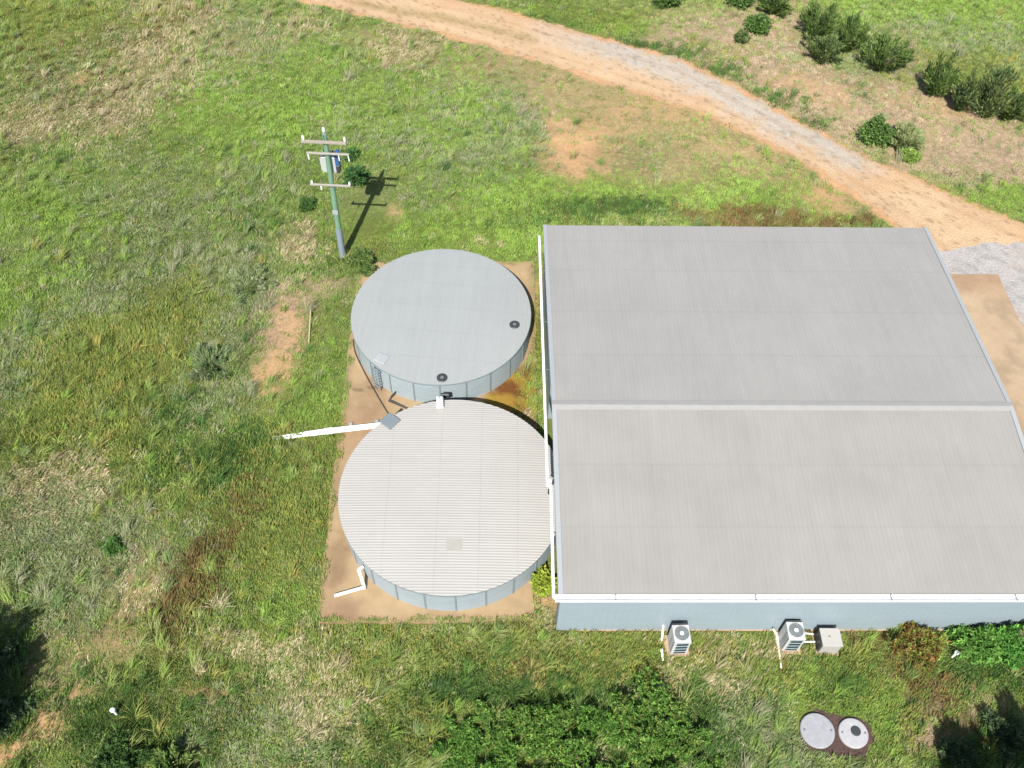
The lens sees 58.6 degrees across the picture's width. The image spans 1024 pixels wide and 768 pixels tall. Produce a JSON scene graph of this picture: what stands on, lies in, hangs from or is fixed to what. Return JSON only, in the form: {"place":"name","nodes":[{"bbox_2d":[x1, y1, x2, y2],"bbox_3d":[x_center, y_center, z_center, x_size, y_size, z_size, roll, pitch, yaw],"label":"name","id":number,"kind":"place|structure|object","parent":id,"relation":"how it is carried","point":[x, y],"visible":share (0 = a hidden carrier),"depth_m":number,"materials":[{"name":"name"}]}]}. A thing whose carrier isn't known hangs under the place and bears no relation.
{"place":"outdoors","nodes":[
{"label":"outdoors","id":0,"kind":"place"},
{"bbox_2d":[0,0,1023,767],"bbox_3d":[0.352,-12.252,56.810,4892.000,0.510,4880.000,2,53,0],"label":"ground","id":1,"kind":"structure","parent":0,"point":[372,216],"depth_m":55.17,"materials":[{"name":"green plant"}]},
{"bbox_2d":[0,635,24,680],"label":"dark shrub","id":2,"kind":"object","parent":1,"relation":"on","point":[7,653],"visible":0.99,"depth_m":37.82,"materials":[{"name":"green plant"}]},
{"bbox_2d":[0,695,39,739],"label":"dark shrub","id":3,"kind":"object","parent":1,"relation":"on","point":[9,713],"visible":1,"depth_m":36.52,"materials":[{"name":"green plant"}]},
{"bbox_2d":[110,707,117,714],"bbox_3d":[-16.019,13.218,36.785,0.200,0.650,0.200,2,53,0],"label":"vent pipe","id":4,"kind":"object","parent":1,"relation":"on","point":[112,709],"visible":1,"depth_m":36.56,"materials":[{"name":"white plastic"}]},
{"bbox_2d":[102,535,126,557],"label":"leafy plant","id":5,"kind":"object","parent":1,"relation":"on","point":[111,545],"visible":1,"depth_m":41.32,"materials":[{"name":"green plant"}]},
{"bbox_2d":[85,729,153,767],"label":"leafy bush","id":6,"kind":"object","parent":1,"relation":"on","point":[115,753],"visible":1,"depth_m":35.48,"materials":[{"name":"green plant"}]},
{"bbox_2d":[148,744,196,767],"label":"shaggy bush","id":7,"kind":"object","parent":1,"relation":"on","point":[162,759],"visible":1,"depth_m":35.48,"materials":[{"name":"green plant"}]},
{"bbox_2d":[187,341,234,382],"bbox_3d":[-15.775,-1.120,47.531,2.718,1.054,2.776,2,53,0],"label":"wiry bush","id":8,"kind":"object","parent":1,"relation":"on","point":[205,358],"visible":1,"depth_m":47.50,"materials":[{"name":"green plant"}]},
{"bbox_2d":[224,262,276,304],"bbox_3d":[-14.648,-5.760,51.137,2.589,0.980,2.830,-27,58,-20],"label":"wiry bush","id":9,"kind":"object","parent":1,"relation":"on","point":[236,277],"visible":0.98,"depth_m":51.11,"materials":[{"name":"green plant"}]},
{"bbox_2d":[297,195,316,211],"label":"shrub","id":10,"kind":"object","parent":1,"relation":"on","point":[307,203],"visible":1,"depth_m":55.02,"materials":[{"name":"green plant"}]},
{"bbox_2d":[308,309,311,341],"bbox_3d":[-10.948,-3.176,49.450,0.098,0.273,2.229,-3,53,-3],"label":"timber stake","id":11,"kind":"object","parent":1,"relation":"on","point":[309,326],"visible":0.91,"depth_m":49.40,"materials":[{"name":"brown wood"}]},
{"bbox_2d":[300,127,350,258],"bbox_3d":[-9.530,-10.168,49.461,2.344,9.354,1.030,3,53,1],"label":"power pole","id":12,"kind":"object","parent":1,"relation":"on","point":[330,161],"visible":0.99,"depth_m":47.83,"materials":[{"name":"grey paint"}]},
{"bbox_2d":[272,419,379,440],"bbox_3d":[-9.117,2.273,45.494,5.649,0.432,0.581,-6,53,-5],"label":"drain pipe","id":13,"kind":"object","parent":1,"relation":"on","point":[351,427],"visible":0.84,"depth_m":45.37,"materials":[{"name":"white plastic"}]},
{"bbox_2d":[343,145,360,161],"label":"shrub","id":14,"kind":"object","parent":1,"relation":"on","point":[353,152],"visible":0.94,"depth_m":57.81,"materials":[{"name":"green plant"}]},
{"bbox_2d":[341,162,370,186],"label":"shrub","id":15,"kind":"object","parent":1,"relation":"on","point":[355,175],"visible":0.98,"depth_m":56.23,"materials":[{"name":"green plant"}]},
{"bbox_2d":[341,246,378,276],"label":"bush","id":16,"kind":"object","parent":1,"relation":"on","point":[362,259],"visible":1,"depth_m":52.02,"materials":[{"name":"green plant"}]},
{"bbox_2d":[318,261,539,624],"bbox_3d":[-3.780,1.717,46.300,10.553,0.300,22.201,2,53,0],"label":"concrete pad","id":17,"kind":"object","parent":1,"relation":"on","point":[365,406],"visible":0.25,"depth_m":41.98,"materials":[{"name":"beige concrete"}]},
{"bbox_2d":[353,339,387,413],"bbox_3d":[-7.447,-0.339,47.549,0.278,0.059,5.551,-20,56,-16],"label":"hose","id":18,"kind":"object","parent":17,"relation":"on","point":[367,377],"visible":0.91,"depth_m":47.43,"materials":[{"name":"black rubber"}]},
{"bbox_2d":[351,249,530,408],"bbox_3d":[-3.747,-3.123,48.640,9.494,1.816,9.893,2,53,0],"label":"water tank","id":19,"kind":"object","parent":17,"relation":"on","point":[427,326],"visible":0.98,"depth_m":47.57,"materials":[{"name":"metal"}]},
{"bbox_2d":[334,393,555,610],"bbox_3d":[-2.747,5.071,42.368,10.300,1.976,10.794,2,53,0],"label":"water tank","id":20,"kind":"object","parent":17,"relation":"on","point":[443,505],"visible":0.9,"depth_m":41.13,"materials":[{"name":"metal"}]},
{"bbox_2d":[427,711,485,767],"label":"thicket bush","id":21,"kind":"object","parent":1,"relation":"on","point":[469,739],"visible":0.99,"depth_m":36.22,"materials":[{"name":"green plant"}]},
{"bbox_2d":[471,726,520,767],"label":"thicket bush","id":22,"kind":"object","parent":1,"relation":"on","point":[509,756],"visible":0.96,"depth_m":35.71,"materials":[{"name":"green plant"}]},
{"bbox_2d":[471,699,533,761],"bbox_3d":[-0.284,13.559,36.811,2.386,1.186,2.691,-22,56,-17],"label":"thicket bush","id":23,"kind":"object","parent":1,"relation":"on","point":[499,735],"visible":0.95,"depth_m":36.63,"materials":[{"name":"green plant"}]},
{"bbox_2d":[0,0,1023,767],"bbox_3d":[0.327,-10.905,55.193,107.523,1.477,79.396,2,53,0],"label":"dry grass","id":24,"kind":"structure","parent":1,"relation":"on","point":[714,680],"depth_m":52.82,"materials":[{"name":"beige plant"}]},
{"bbox_2d":[0,0,1023,767],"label":"weeds","id":25,"kind":"object","parent":1,"relation":"on","point":[80,362],"visible":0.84,"depth_m":43.36,"materials":[{"name":"green plant"}]},
{"bbox_2d":[529,564,556,596],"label":"leafy bush","id":26,"kind":"object","parent":1,"relation":"on","point":[541,581],"visible":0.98,"depth_m":40.24,"materials":[{"name":"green plant"}]},
{"bbox_2d":[511,698,577,767],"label":"thicket bush","id":27,"kind":"object","parent":1,"relation":"on","point":[547,730],"visible":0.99,"depth_m":36.29,"materials":[{"name":"green plant"}]},
{"bbox_2d":[533,731,602,767],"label":"thicket bush","id":28,"kind":"object","parent":1,"relation":"on","point":[579,748],"visible":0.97,"depth_m":35.66,"materials":[{"name":"green plant"}]},
{"bbox_2d":[572,703,626,748],"bbox_3d":[3.516,13.643,36.641,2.285,1.487,1.899,2,53,0],"label":"thicket bush","id":29,"kind":"object","parent":1,"relation":"on","point":[589,723],"visible":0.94,"depth_m":36.48,"materials":[{"name":"green plant"}]},
{"bbox_2d":[602,760,630,767],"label":"thicket bush","id":30,"kind":"object","parent":1,"relation":"on","point":[622,765],"visible":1,"depth_m":35.81,"materials":[{"name":"green plant"}]},
{"bbox_2d":[608,666,694,759],"bbox_3d":[5.449,13.467,36.731,3.403,1.591,3.524,-32,60,-23],"label":"thicket bush","id":31,"kind":"object","parent":1,"relation":"on","point":[636,720],"visible":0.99,"depth_m":36.68,"materials":[{"name":"green plant"}]},
{"bbox_2d":[625,735,679,767],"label":"thicket bush","id":32,"kind":"object","parent":1,"relation":"on","point":[636,753],"visible":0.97,"depth_m":35.87,"materials":[{"name":"green plant"}]},
{"bbox_2d":[651,0,682,8],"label":"leafy bush","id":33,"kind":"object","parent":1,"relation":"on","point":[665,3],"visible":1,"depth_m":68.61,"materials":[{"name":"green plant"}]},
{"bbox_2d":[663,623,690,656],"bbox_3d":[7.066,10.818,38.646,1.020,1.518,0.980,-2,53,-2],"label":"air conditioner","id":34,"kind":"object","parent":1,"relation":"on","point":[677,642],"visible":1,"depth_m":38.28,"materials":[{"name":"white metal"}]},
{"bbox_2d":[649,696,712,764],"bbox_3d":[6.477,14.066,36.487,2.733,1.307,2.344,-30,59,-22],"label":"thicket bush","id":35,"kind":"object","parent":1,"relation":"on","point":[683,749],"visible":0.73,"depth_m":36.30,"materials":[{"name":"green plant"}]},
{"bbox_2d":[692,754,725,767],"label":"thicket bush","id":36,"kind":"object","parent":1,"relation":"on","point":[717,762],"visible":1,"depth_m":35.94,"materials":[{"name":"green plant"}]},
{"bbox_2d":[726,0,754,9],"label":"leafy bush","id":37,"kind":"object","parent":1,"relation":"on","point":[741,4],"visible":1,"depth_m":68.94,"materials":[{"name":"green plant"}]},
{"bbox_2d":[734,28,751,43],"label":"shrub","id":38,"kind":"object","parent":1,"relation":"on","point":[741,35],"visible":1,"depth_m":66.23,"materials":[{"name":"green plant"}]},
{"bbox_2d":[743,11,774,35],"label":"leafy bush","id":39,"kind":"object","parent":1,"relation":"on","point":[759,23],"visible":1,"depth_m":66.88,"materials":[{"name":"green plant"}]},
{"bbox_2d":[756,0,794,16],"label":"sapling tree","id":40,"kind":"object","parent":1,"relation":"on","point":[778,7],"visible":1,"depth_m":68.29,"materials":[{"name":"green plant"}]},
{"bbox_2d":[773,629,781,667],"bbox_3d":[11.351,11.287,38.984,0.336,0.509,1.566,2,53,0],"label":"drain pipe","id":41,"kind":"object","parent":1,"relation":"on","point":[777,636],"visible":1,"depth_m":39.20,"materials":[{"name":"white plastic"}]},
{"bbox_2d":[538,225,1023,630],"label":"shed","id":42,"kind":"structure","parent":1,"relation":"on","point":[776,428],"depth_m":40.21,"materials":[{"name":"metal"}]},
{"bbox_2d":[661,625,663,640],"bbox_3d":[6.484,10.663,39.327,0.128,0.496,0.730,3,53,1],"label":"drain pipe","id":43,"kind":"object","parent":42,"relation":"attached to","point":[662,632],"visible":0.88,"depth_m":39.24,"materials":[{"name":"white plastic"}]},
{"bbox_2d":[774,620,805,653],"bbox_3d":[11.886,10.736,38.812,1.020,1.518,0.980,1,53,-1],"label":"air conditioner","id":44,"kind":"object","parent":1,"relation":"on","point":[791,634],"visible":1,"depth_m":38.44,"materials":[{"name":"white metal"}]},
{"bbox_2d":[799,0,845,38],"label":"sapling tree","id":45,"kind":"object","parent":1,"relation":"on","point":[827,23],"visible":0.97,"depth_m":65.62,"materials":[{"name":"green plant"}]},
{"bbox_2d":[804,30,846,63],"bbox_3d":[22.110,-23.803,64.660,3.139,2.256,2.962,2,53,0],"label":"sapling tree","id":46,"kind":"object","parent":1,"relation":"on","point":[825,47],"visible":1,"depth_m":64.57,"materials":[{"name":"green plant"}]},
{"bbox_2d":[811,628,842,655],"bbox_3d":[13.503,10.973,39.003,1.000,0.985,0.960,1,53,-1],"label":"metal cabinet","id":47,"kind":"object","parent":1,"relation":"on","point":[827,640],"visible":0.98,"depth_m":38.72,"materials":[{"name":"beige metal"}]},
{"bbox_2d":[799,708,874,763],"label":"bare soil","id":48,"kind":"structure","parent":1,"relation":"on","point":[838,747],"depth_m":36.84,"materials":[{"name":"brown soil"}]},
{"bbox_2d":[799,713,834,748],"bbox_3d":[12.415,14.126,37.161,1.400,0.290,1.400,2,53,0],"label":"tank lid","id":49,"kind":"object","parent":48,"relation":"on","point":[817,730],"visible":1,"depth_m":37.05,"materials":[{"name":"concrete"}]},
{"bbox_2d":[838,718,868,748],"bbox_3d":[13.862,14.210,37.117,1.200,0.310,1.200,2,53,0],"label":"tank lid","id":50,"kind":"object","parent":48,"relation":"on","point":[853,733],"visible":1,"depth_m":37.00,"materials":[{"name":"concrete"}]},
{"bbox_2d":[837,11,871,51],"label":"sapling tree","id":51,"kind":"object","parent":1,"relation":"on","point":[853,33],"visible":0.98,"depth_m":65.11,"materials":[{"name":"green plant"}]},
{"bbox_2d":[856,112,897,146],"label":"leafy bush","id":52,"kind":"object","parent":1,"relation":"on","point":[877,130],"visible":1,"depth_m":58.98,"materials":[{"name":"green plant"}]},
{"bbox_2d":[860,29,916,71],"bbox_3d":[26.315,-23.087,63.624,3.773,3.021,3.868,-25,57,-19],"label":"sapling tree","id":53,"kind":"object","parent":1,"relation":"on","point":[885,48],"visible":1,"depth_m":63.59,"materials":[{"name":"green plant"}]},
{"bbox_2d":[889,119,926,150],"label":"wispy shrub","id":54,"kind":"object","parent":1,"relation":"on","point":[909,134],"visible":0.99,"depth_m":58.96,"materials":[{"name":"green plant"}]},
{"bbox_2d":[898,146,922,163],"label":"leafy plant","id":55,"kind":"object","parent":1,"relation":"on","point":[911,155],"visible":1,"depth_m":58.59,"materials":[{"name":"green plant"}]},
{"bbox_2d":[887,620,950,674],"bbox_3d":[17.234,11.175,38.765,2.365,1.637,2.357,32,59,21],"label":"weedy bush","id":56,"kind":"object","parent":1,"relation":"on","point":[919,644],"visible":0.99,"depth_m":38.52,"materials":[{"name":"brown plant"}]},
{"bbox_2d":[922,50,965,96],"bbox_3d":[29.108,-20.907,61.782,2.699,3.462,2.391,-17,55,-14],"label":"sapling tree","id":57,"kind":"object","parent":1,"relation":"on","point":[943,78],"visible":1,"depth_m":61.70,"materials":[{"name":"green plant"}]},
{"bbox_2d":[951,650,959,657],"bbox_3d":[18.883,11.553,38.953,0.200,0.650,0.200,2,53,0],"label":"vent pipe","id":58,"kind":"object","parent":1,"relation":"on","point":[956,652],"visible":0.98,"depth_m":38.74,"materials":[{"name":"white plastic"}]},
{"bbox_2d":[938,735,980,767],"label":"dark shrub","id":59,"kind":"object","parent":1,"relation":"on","point":[954,750],"visible":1,"depth_m":36.23,"materials":[{"name":"green plant"}]},
{"bbox_2d":[952,65,982,111],"bbox_3d":[30.408,-19.476,60.864,1.879,3.326,2.007,2,53,0],"label":"sapling tree","id":60,"kind":"object","parent":1,"relation":"on","point":[962,93],"visible":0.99,"depth_m":60.63,"materials":[{"name":"green plant"}]},
{"bbox_2d":[939,242,1023,327],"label":"gravel yard","id":61,"kind":"structure","parent":1,"relation":"on","point":[1005,263],"depth_m":53.48,"materials":[{"name":"grey gravel"}]},
{"bbox_2d":[944,623,1021,667],"bbox_3d":[20.012,11.059,38.789,3.058,1.776,2.140,2,53,0],"label":"leafy bush","id":62,"kind":"object","parent":1,"relation":"on","point":[985,645],"visible":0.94,"depth_m":38.51,"materials":[{"name":"green plant"}]},
{"bbox_2d":[950,274,1023,436],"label":"concrete apron","id":63,"kind":"object","parent":1,"relation":"on","point":[992,313],"visible":0.66,"depth_m":50.41,"materials":[{"name":"beige concrete"}]},
{"bbox_2d":[966,63,1020,118],"bbox_3d":[32.055,-19.391,60.387,3.044,4.144,2.803,24,56,16],"label":"sapling tree","id":64,"kind":"object","parent":1,"relation":"on","point":[991,95],"visible":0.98,"depth_m":60.08,"materials":[{"name":"green plant"}]},
{"bbox_2d":[981,707,1023,763],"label":"dark shrub","id":65,"kind":"object","parent":1,"relation":"on","point":[1011,729],"visible":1,"depth_m":36.75,"materials":[{"name":"green plant"}]},
{"bbox_2d":[995,622,1023,670],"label":"leafy bush","id":66,"kind":"object","parent":1,"relation":"on","point":[1014,651],"visible":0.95,"depth_m":38.37,"materials":[{"name":"green plant"}]},
{"bbox_2d":[999,83,1023,120],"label":"sapling tree","id":67,"kind":"object","parent":1,"relation":"on","point":[1014,110],"visible":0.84,"depth_m":60.45,"materials":[{"name":"green plant"}]},
{"bbox_2d":[1016,92,1023,121],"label":"sapling tree","id":68,"kind":"object","parent":1,"relation":"on","point":[1021,118],"visible":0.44,"depth_m":61.31,"materials":[{"name":"green plant"}]},
{"bbox_2d":[309,0,1023,326],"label":"dirt road","id":69,"kind":"structure","parent":0,"point":[951,222],"depth_m":62.84,"materials":[{"name":"brown soil"}]}
]}

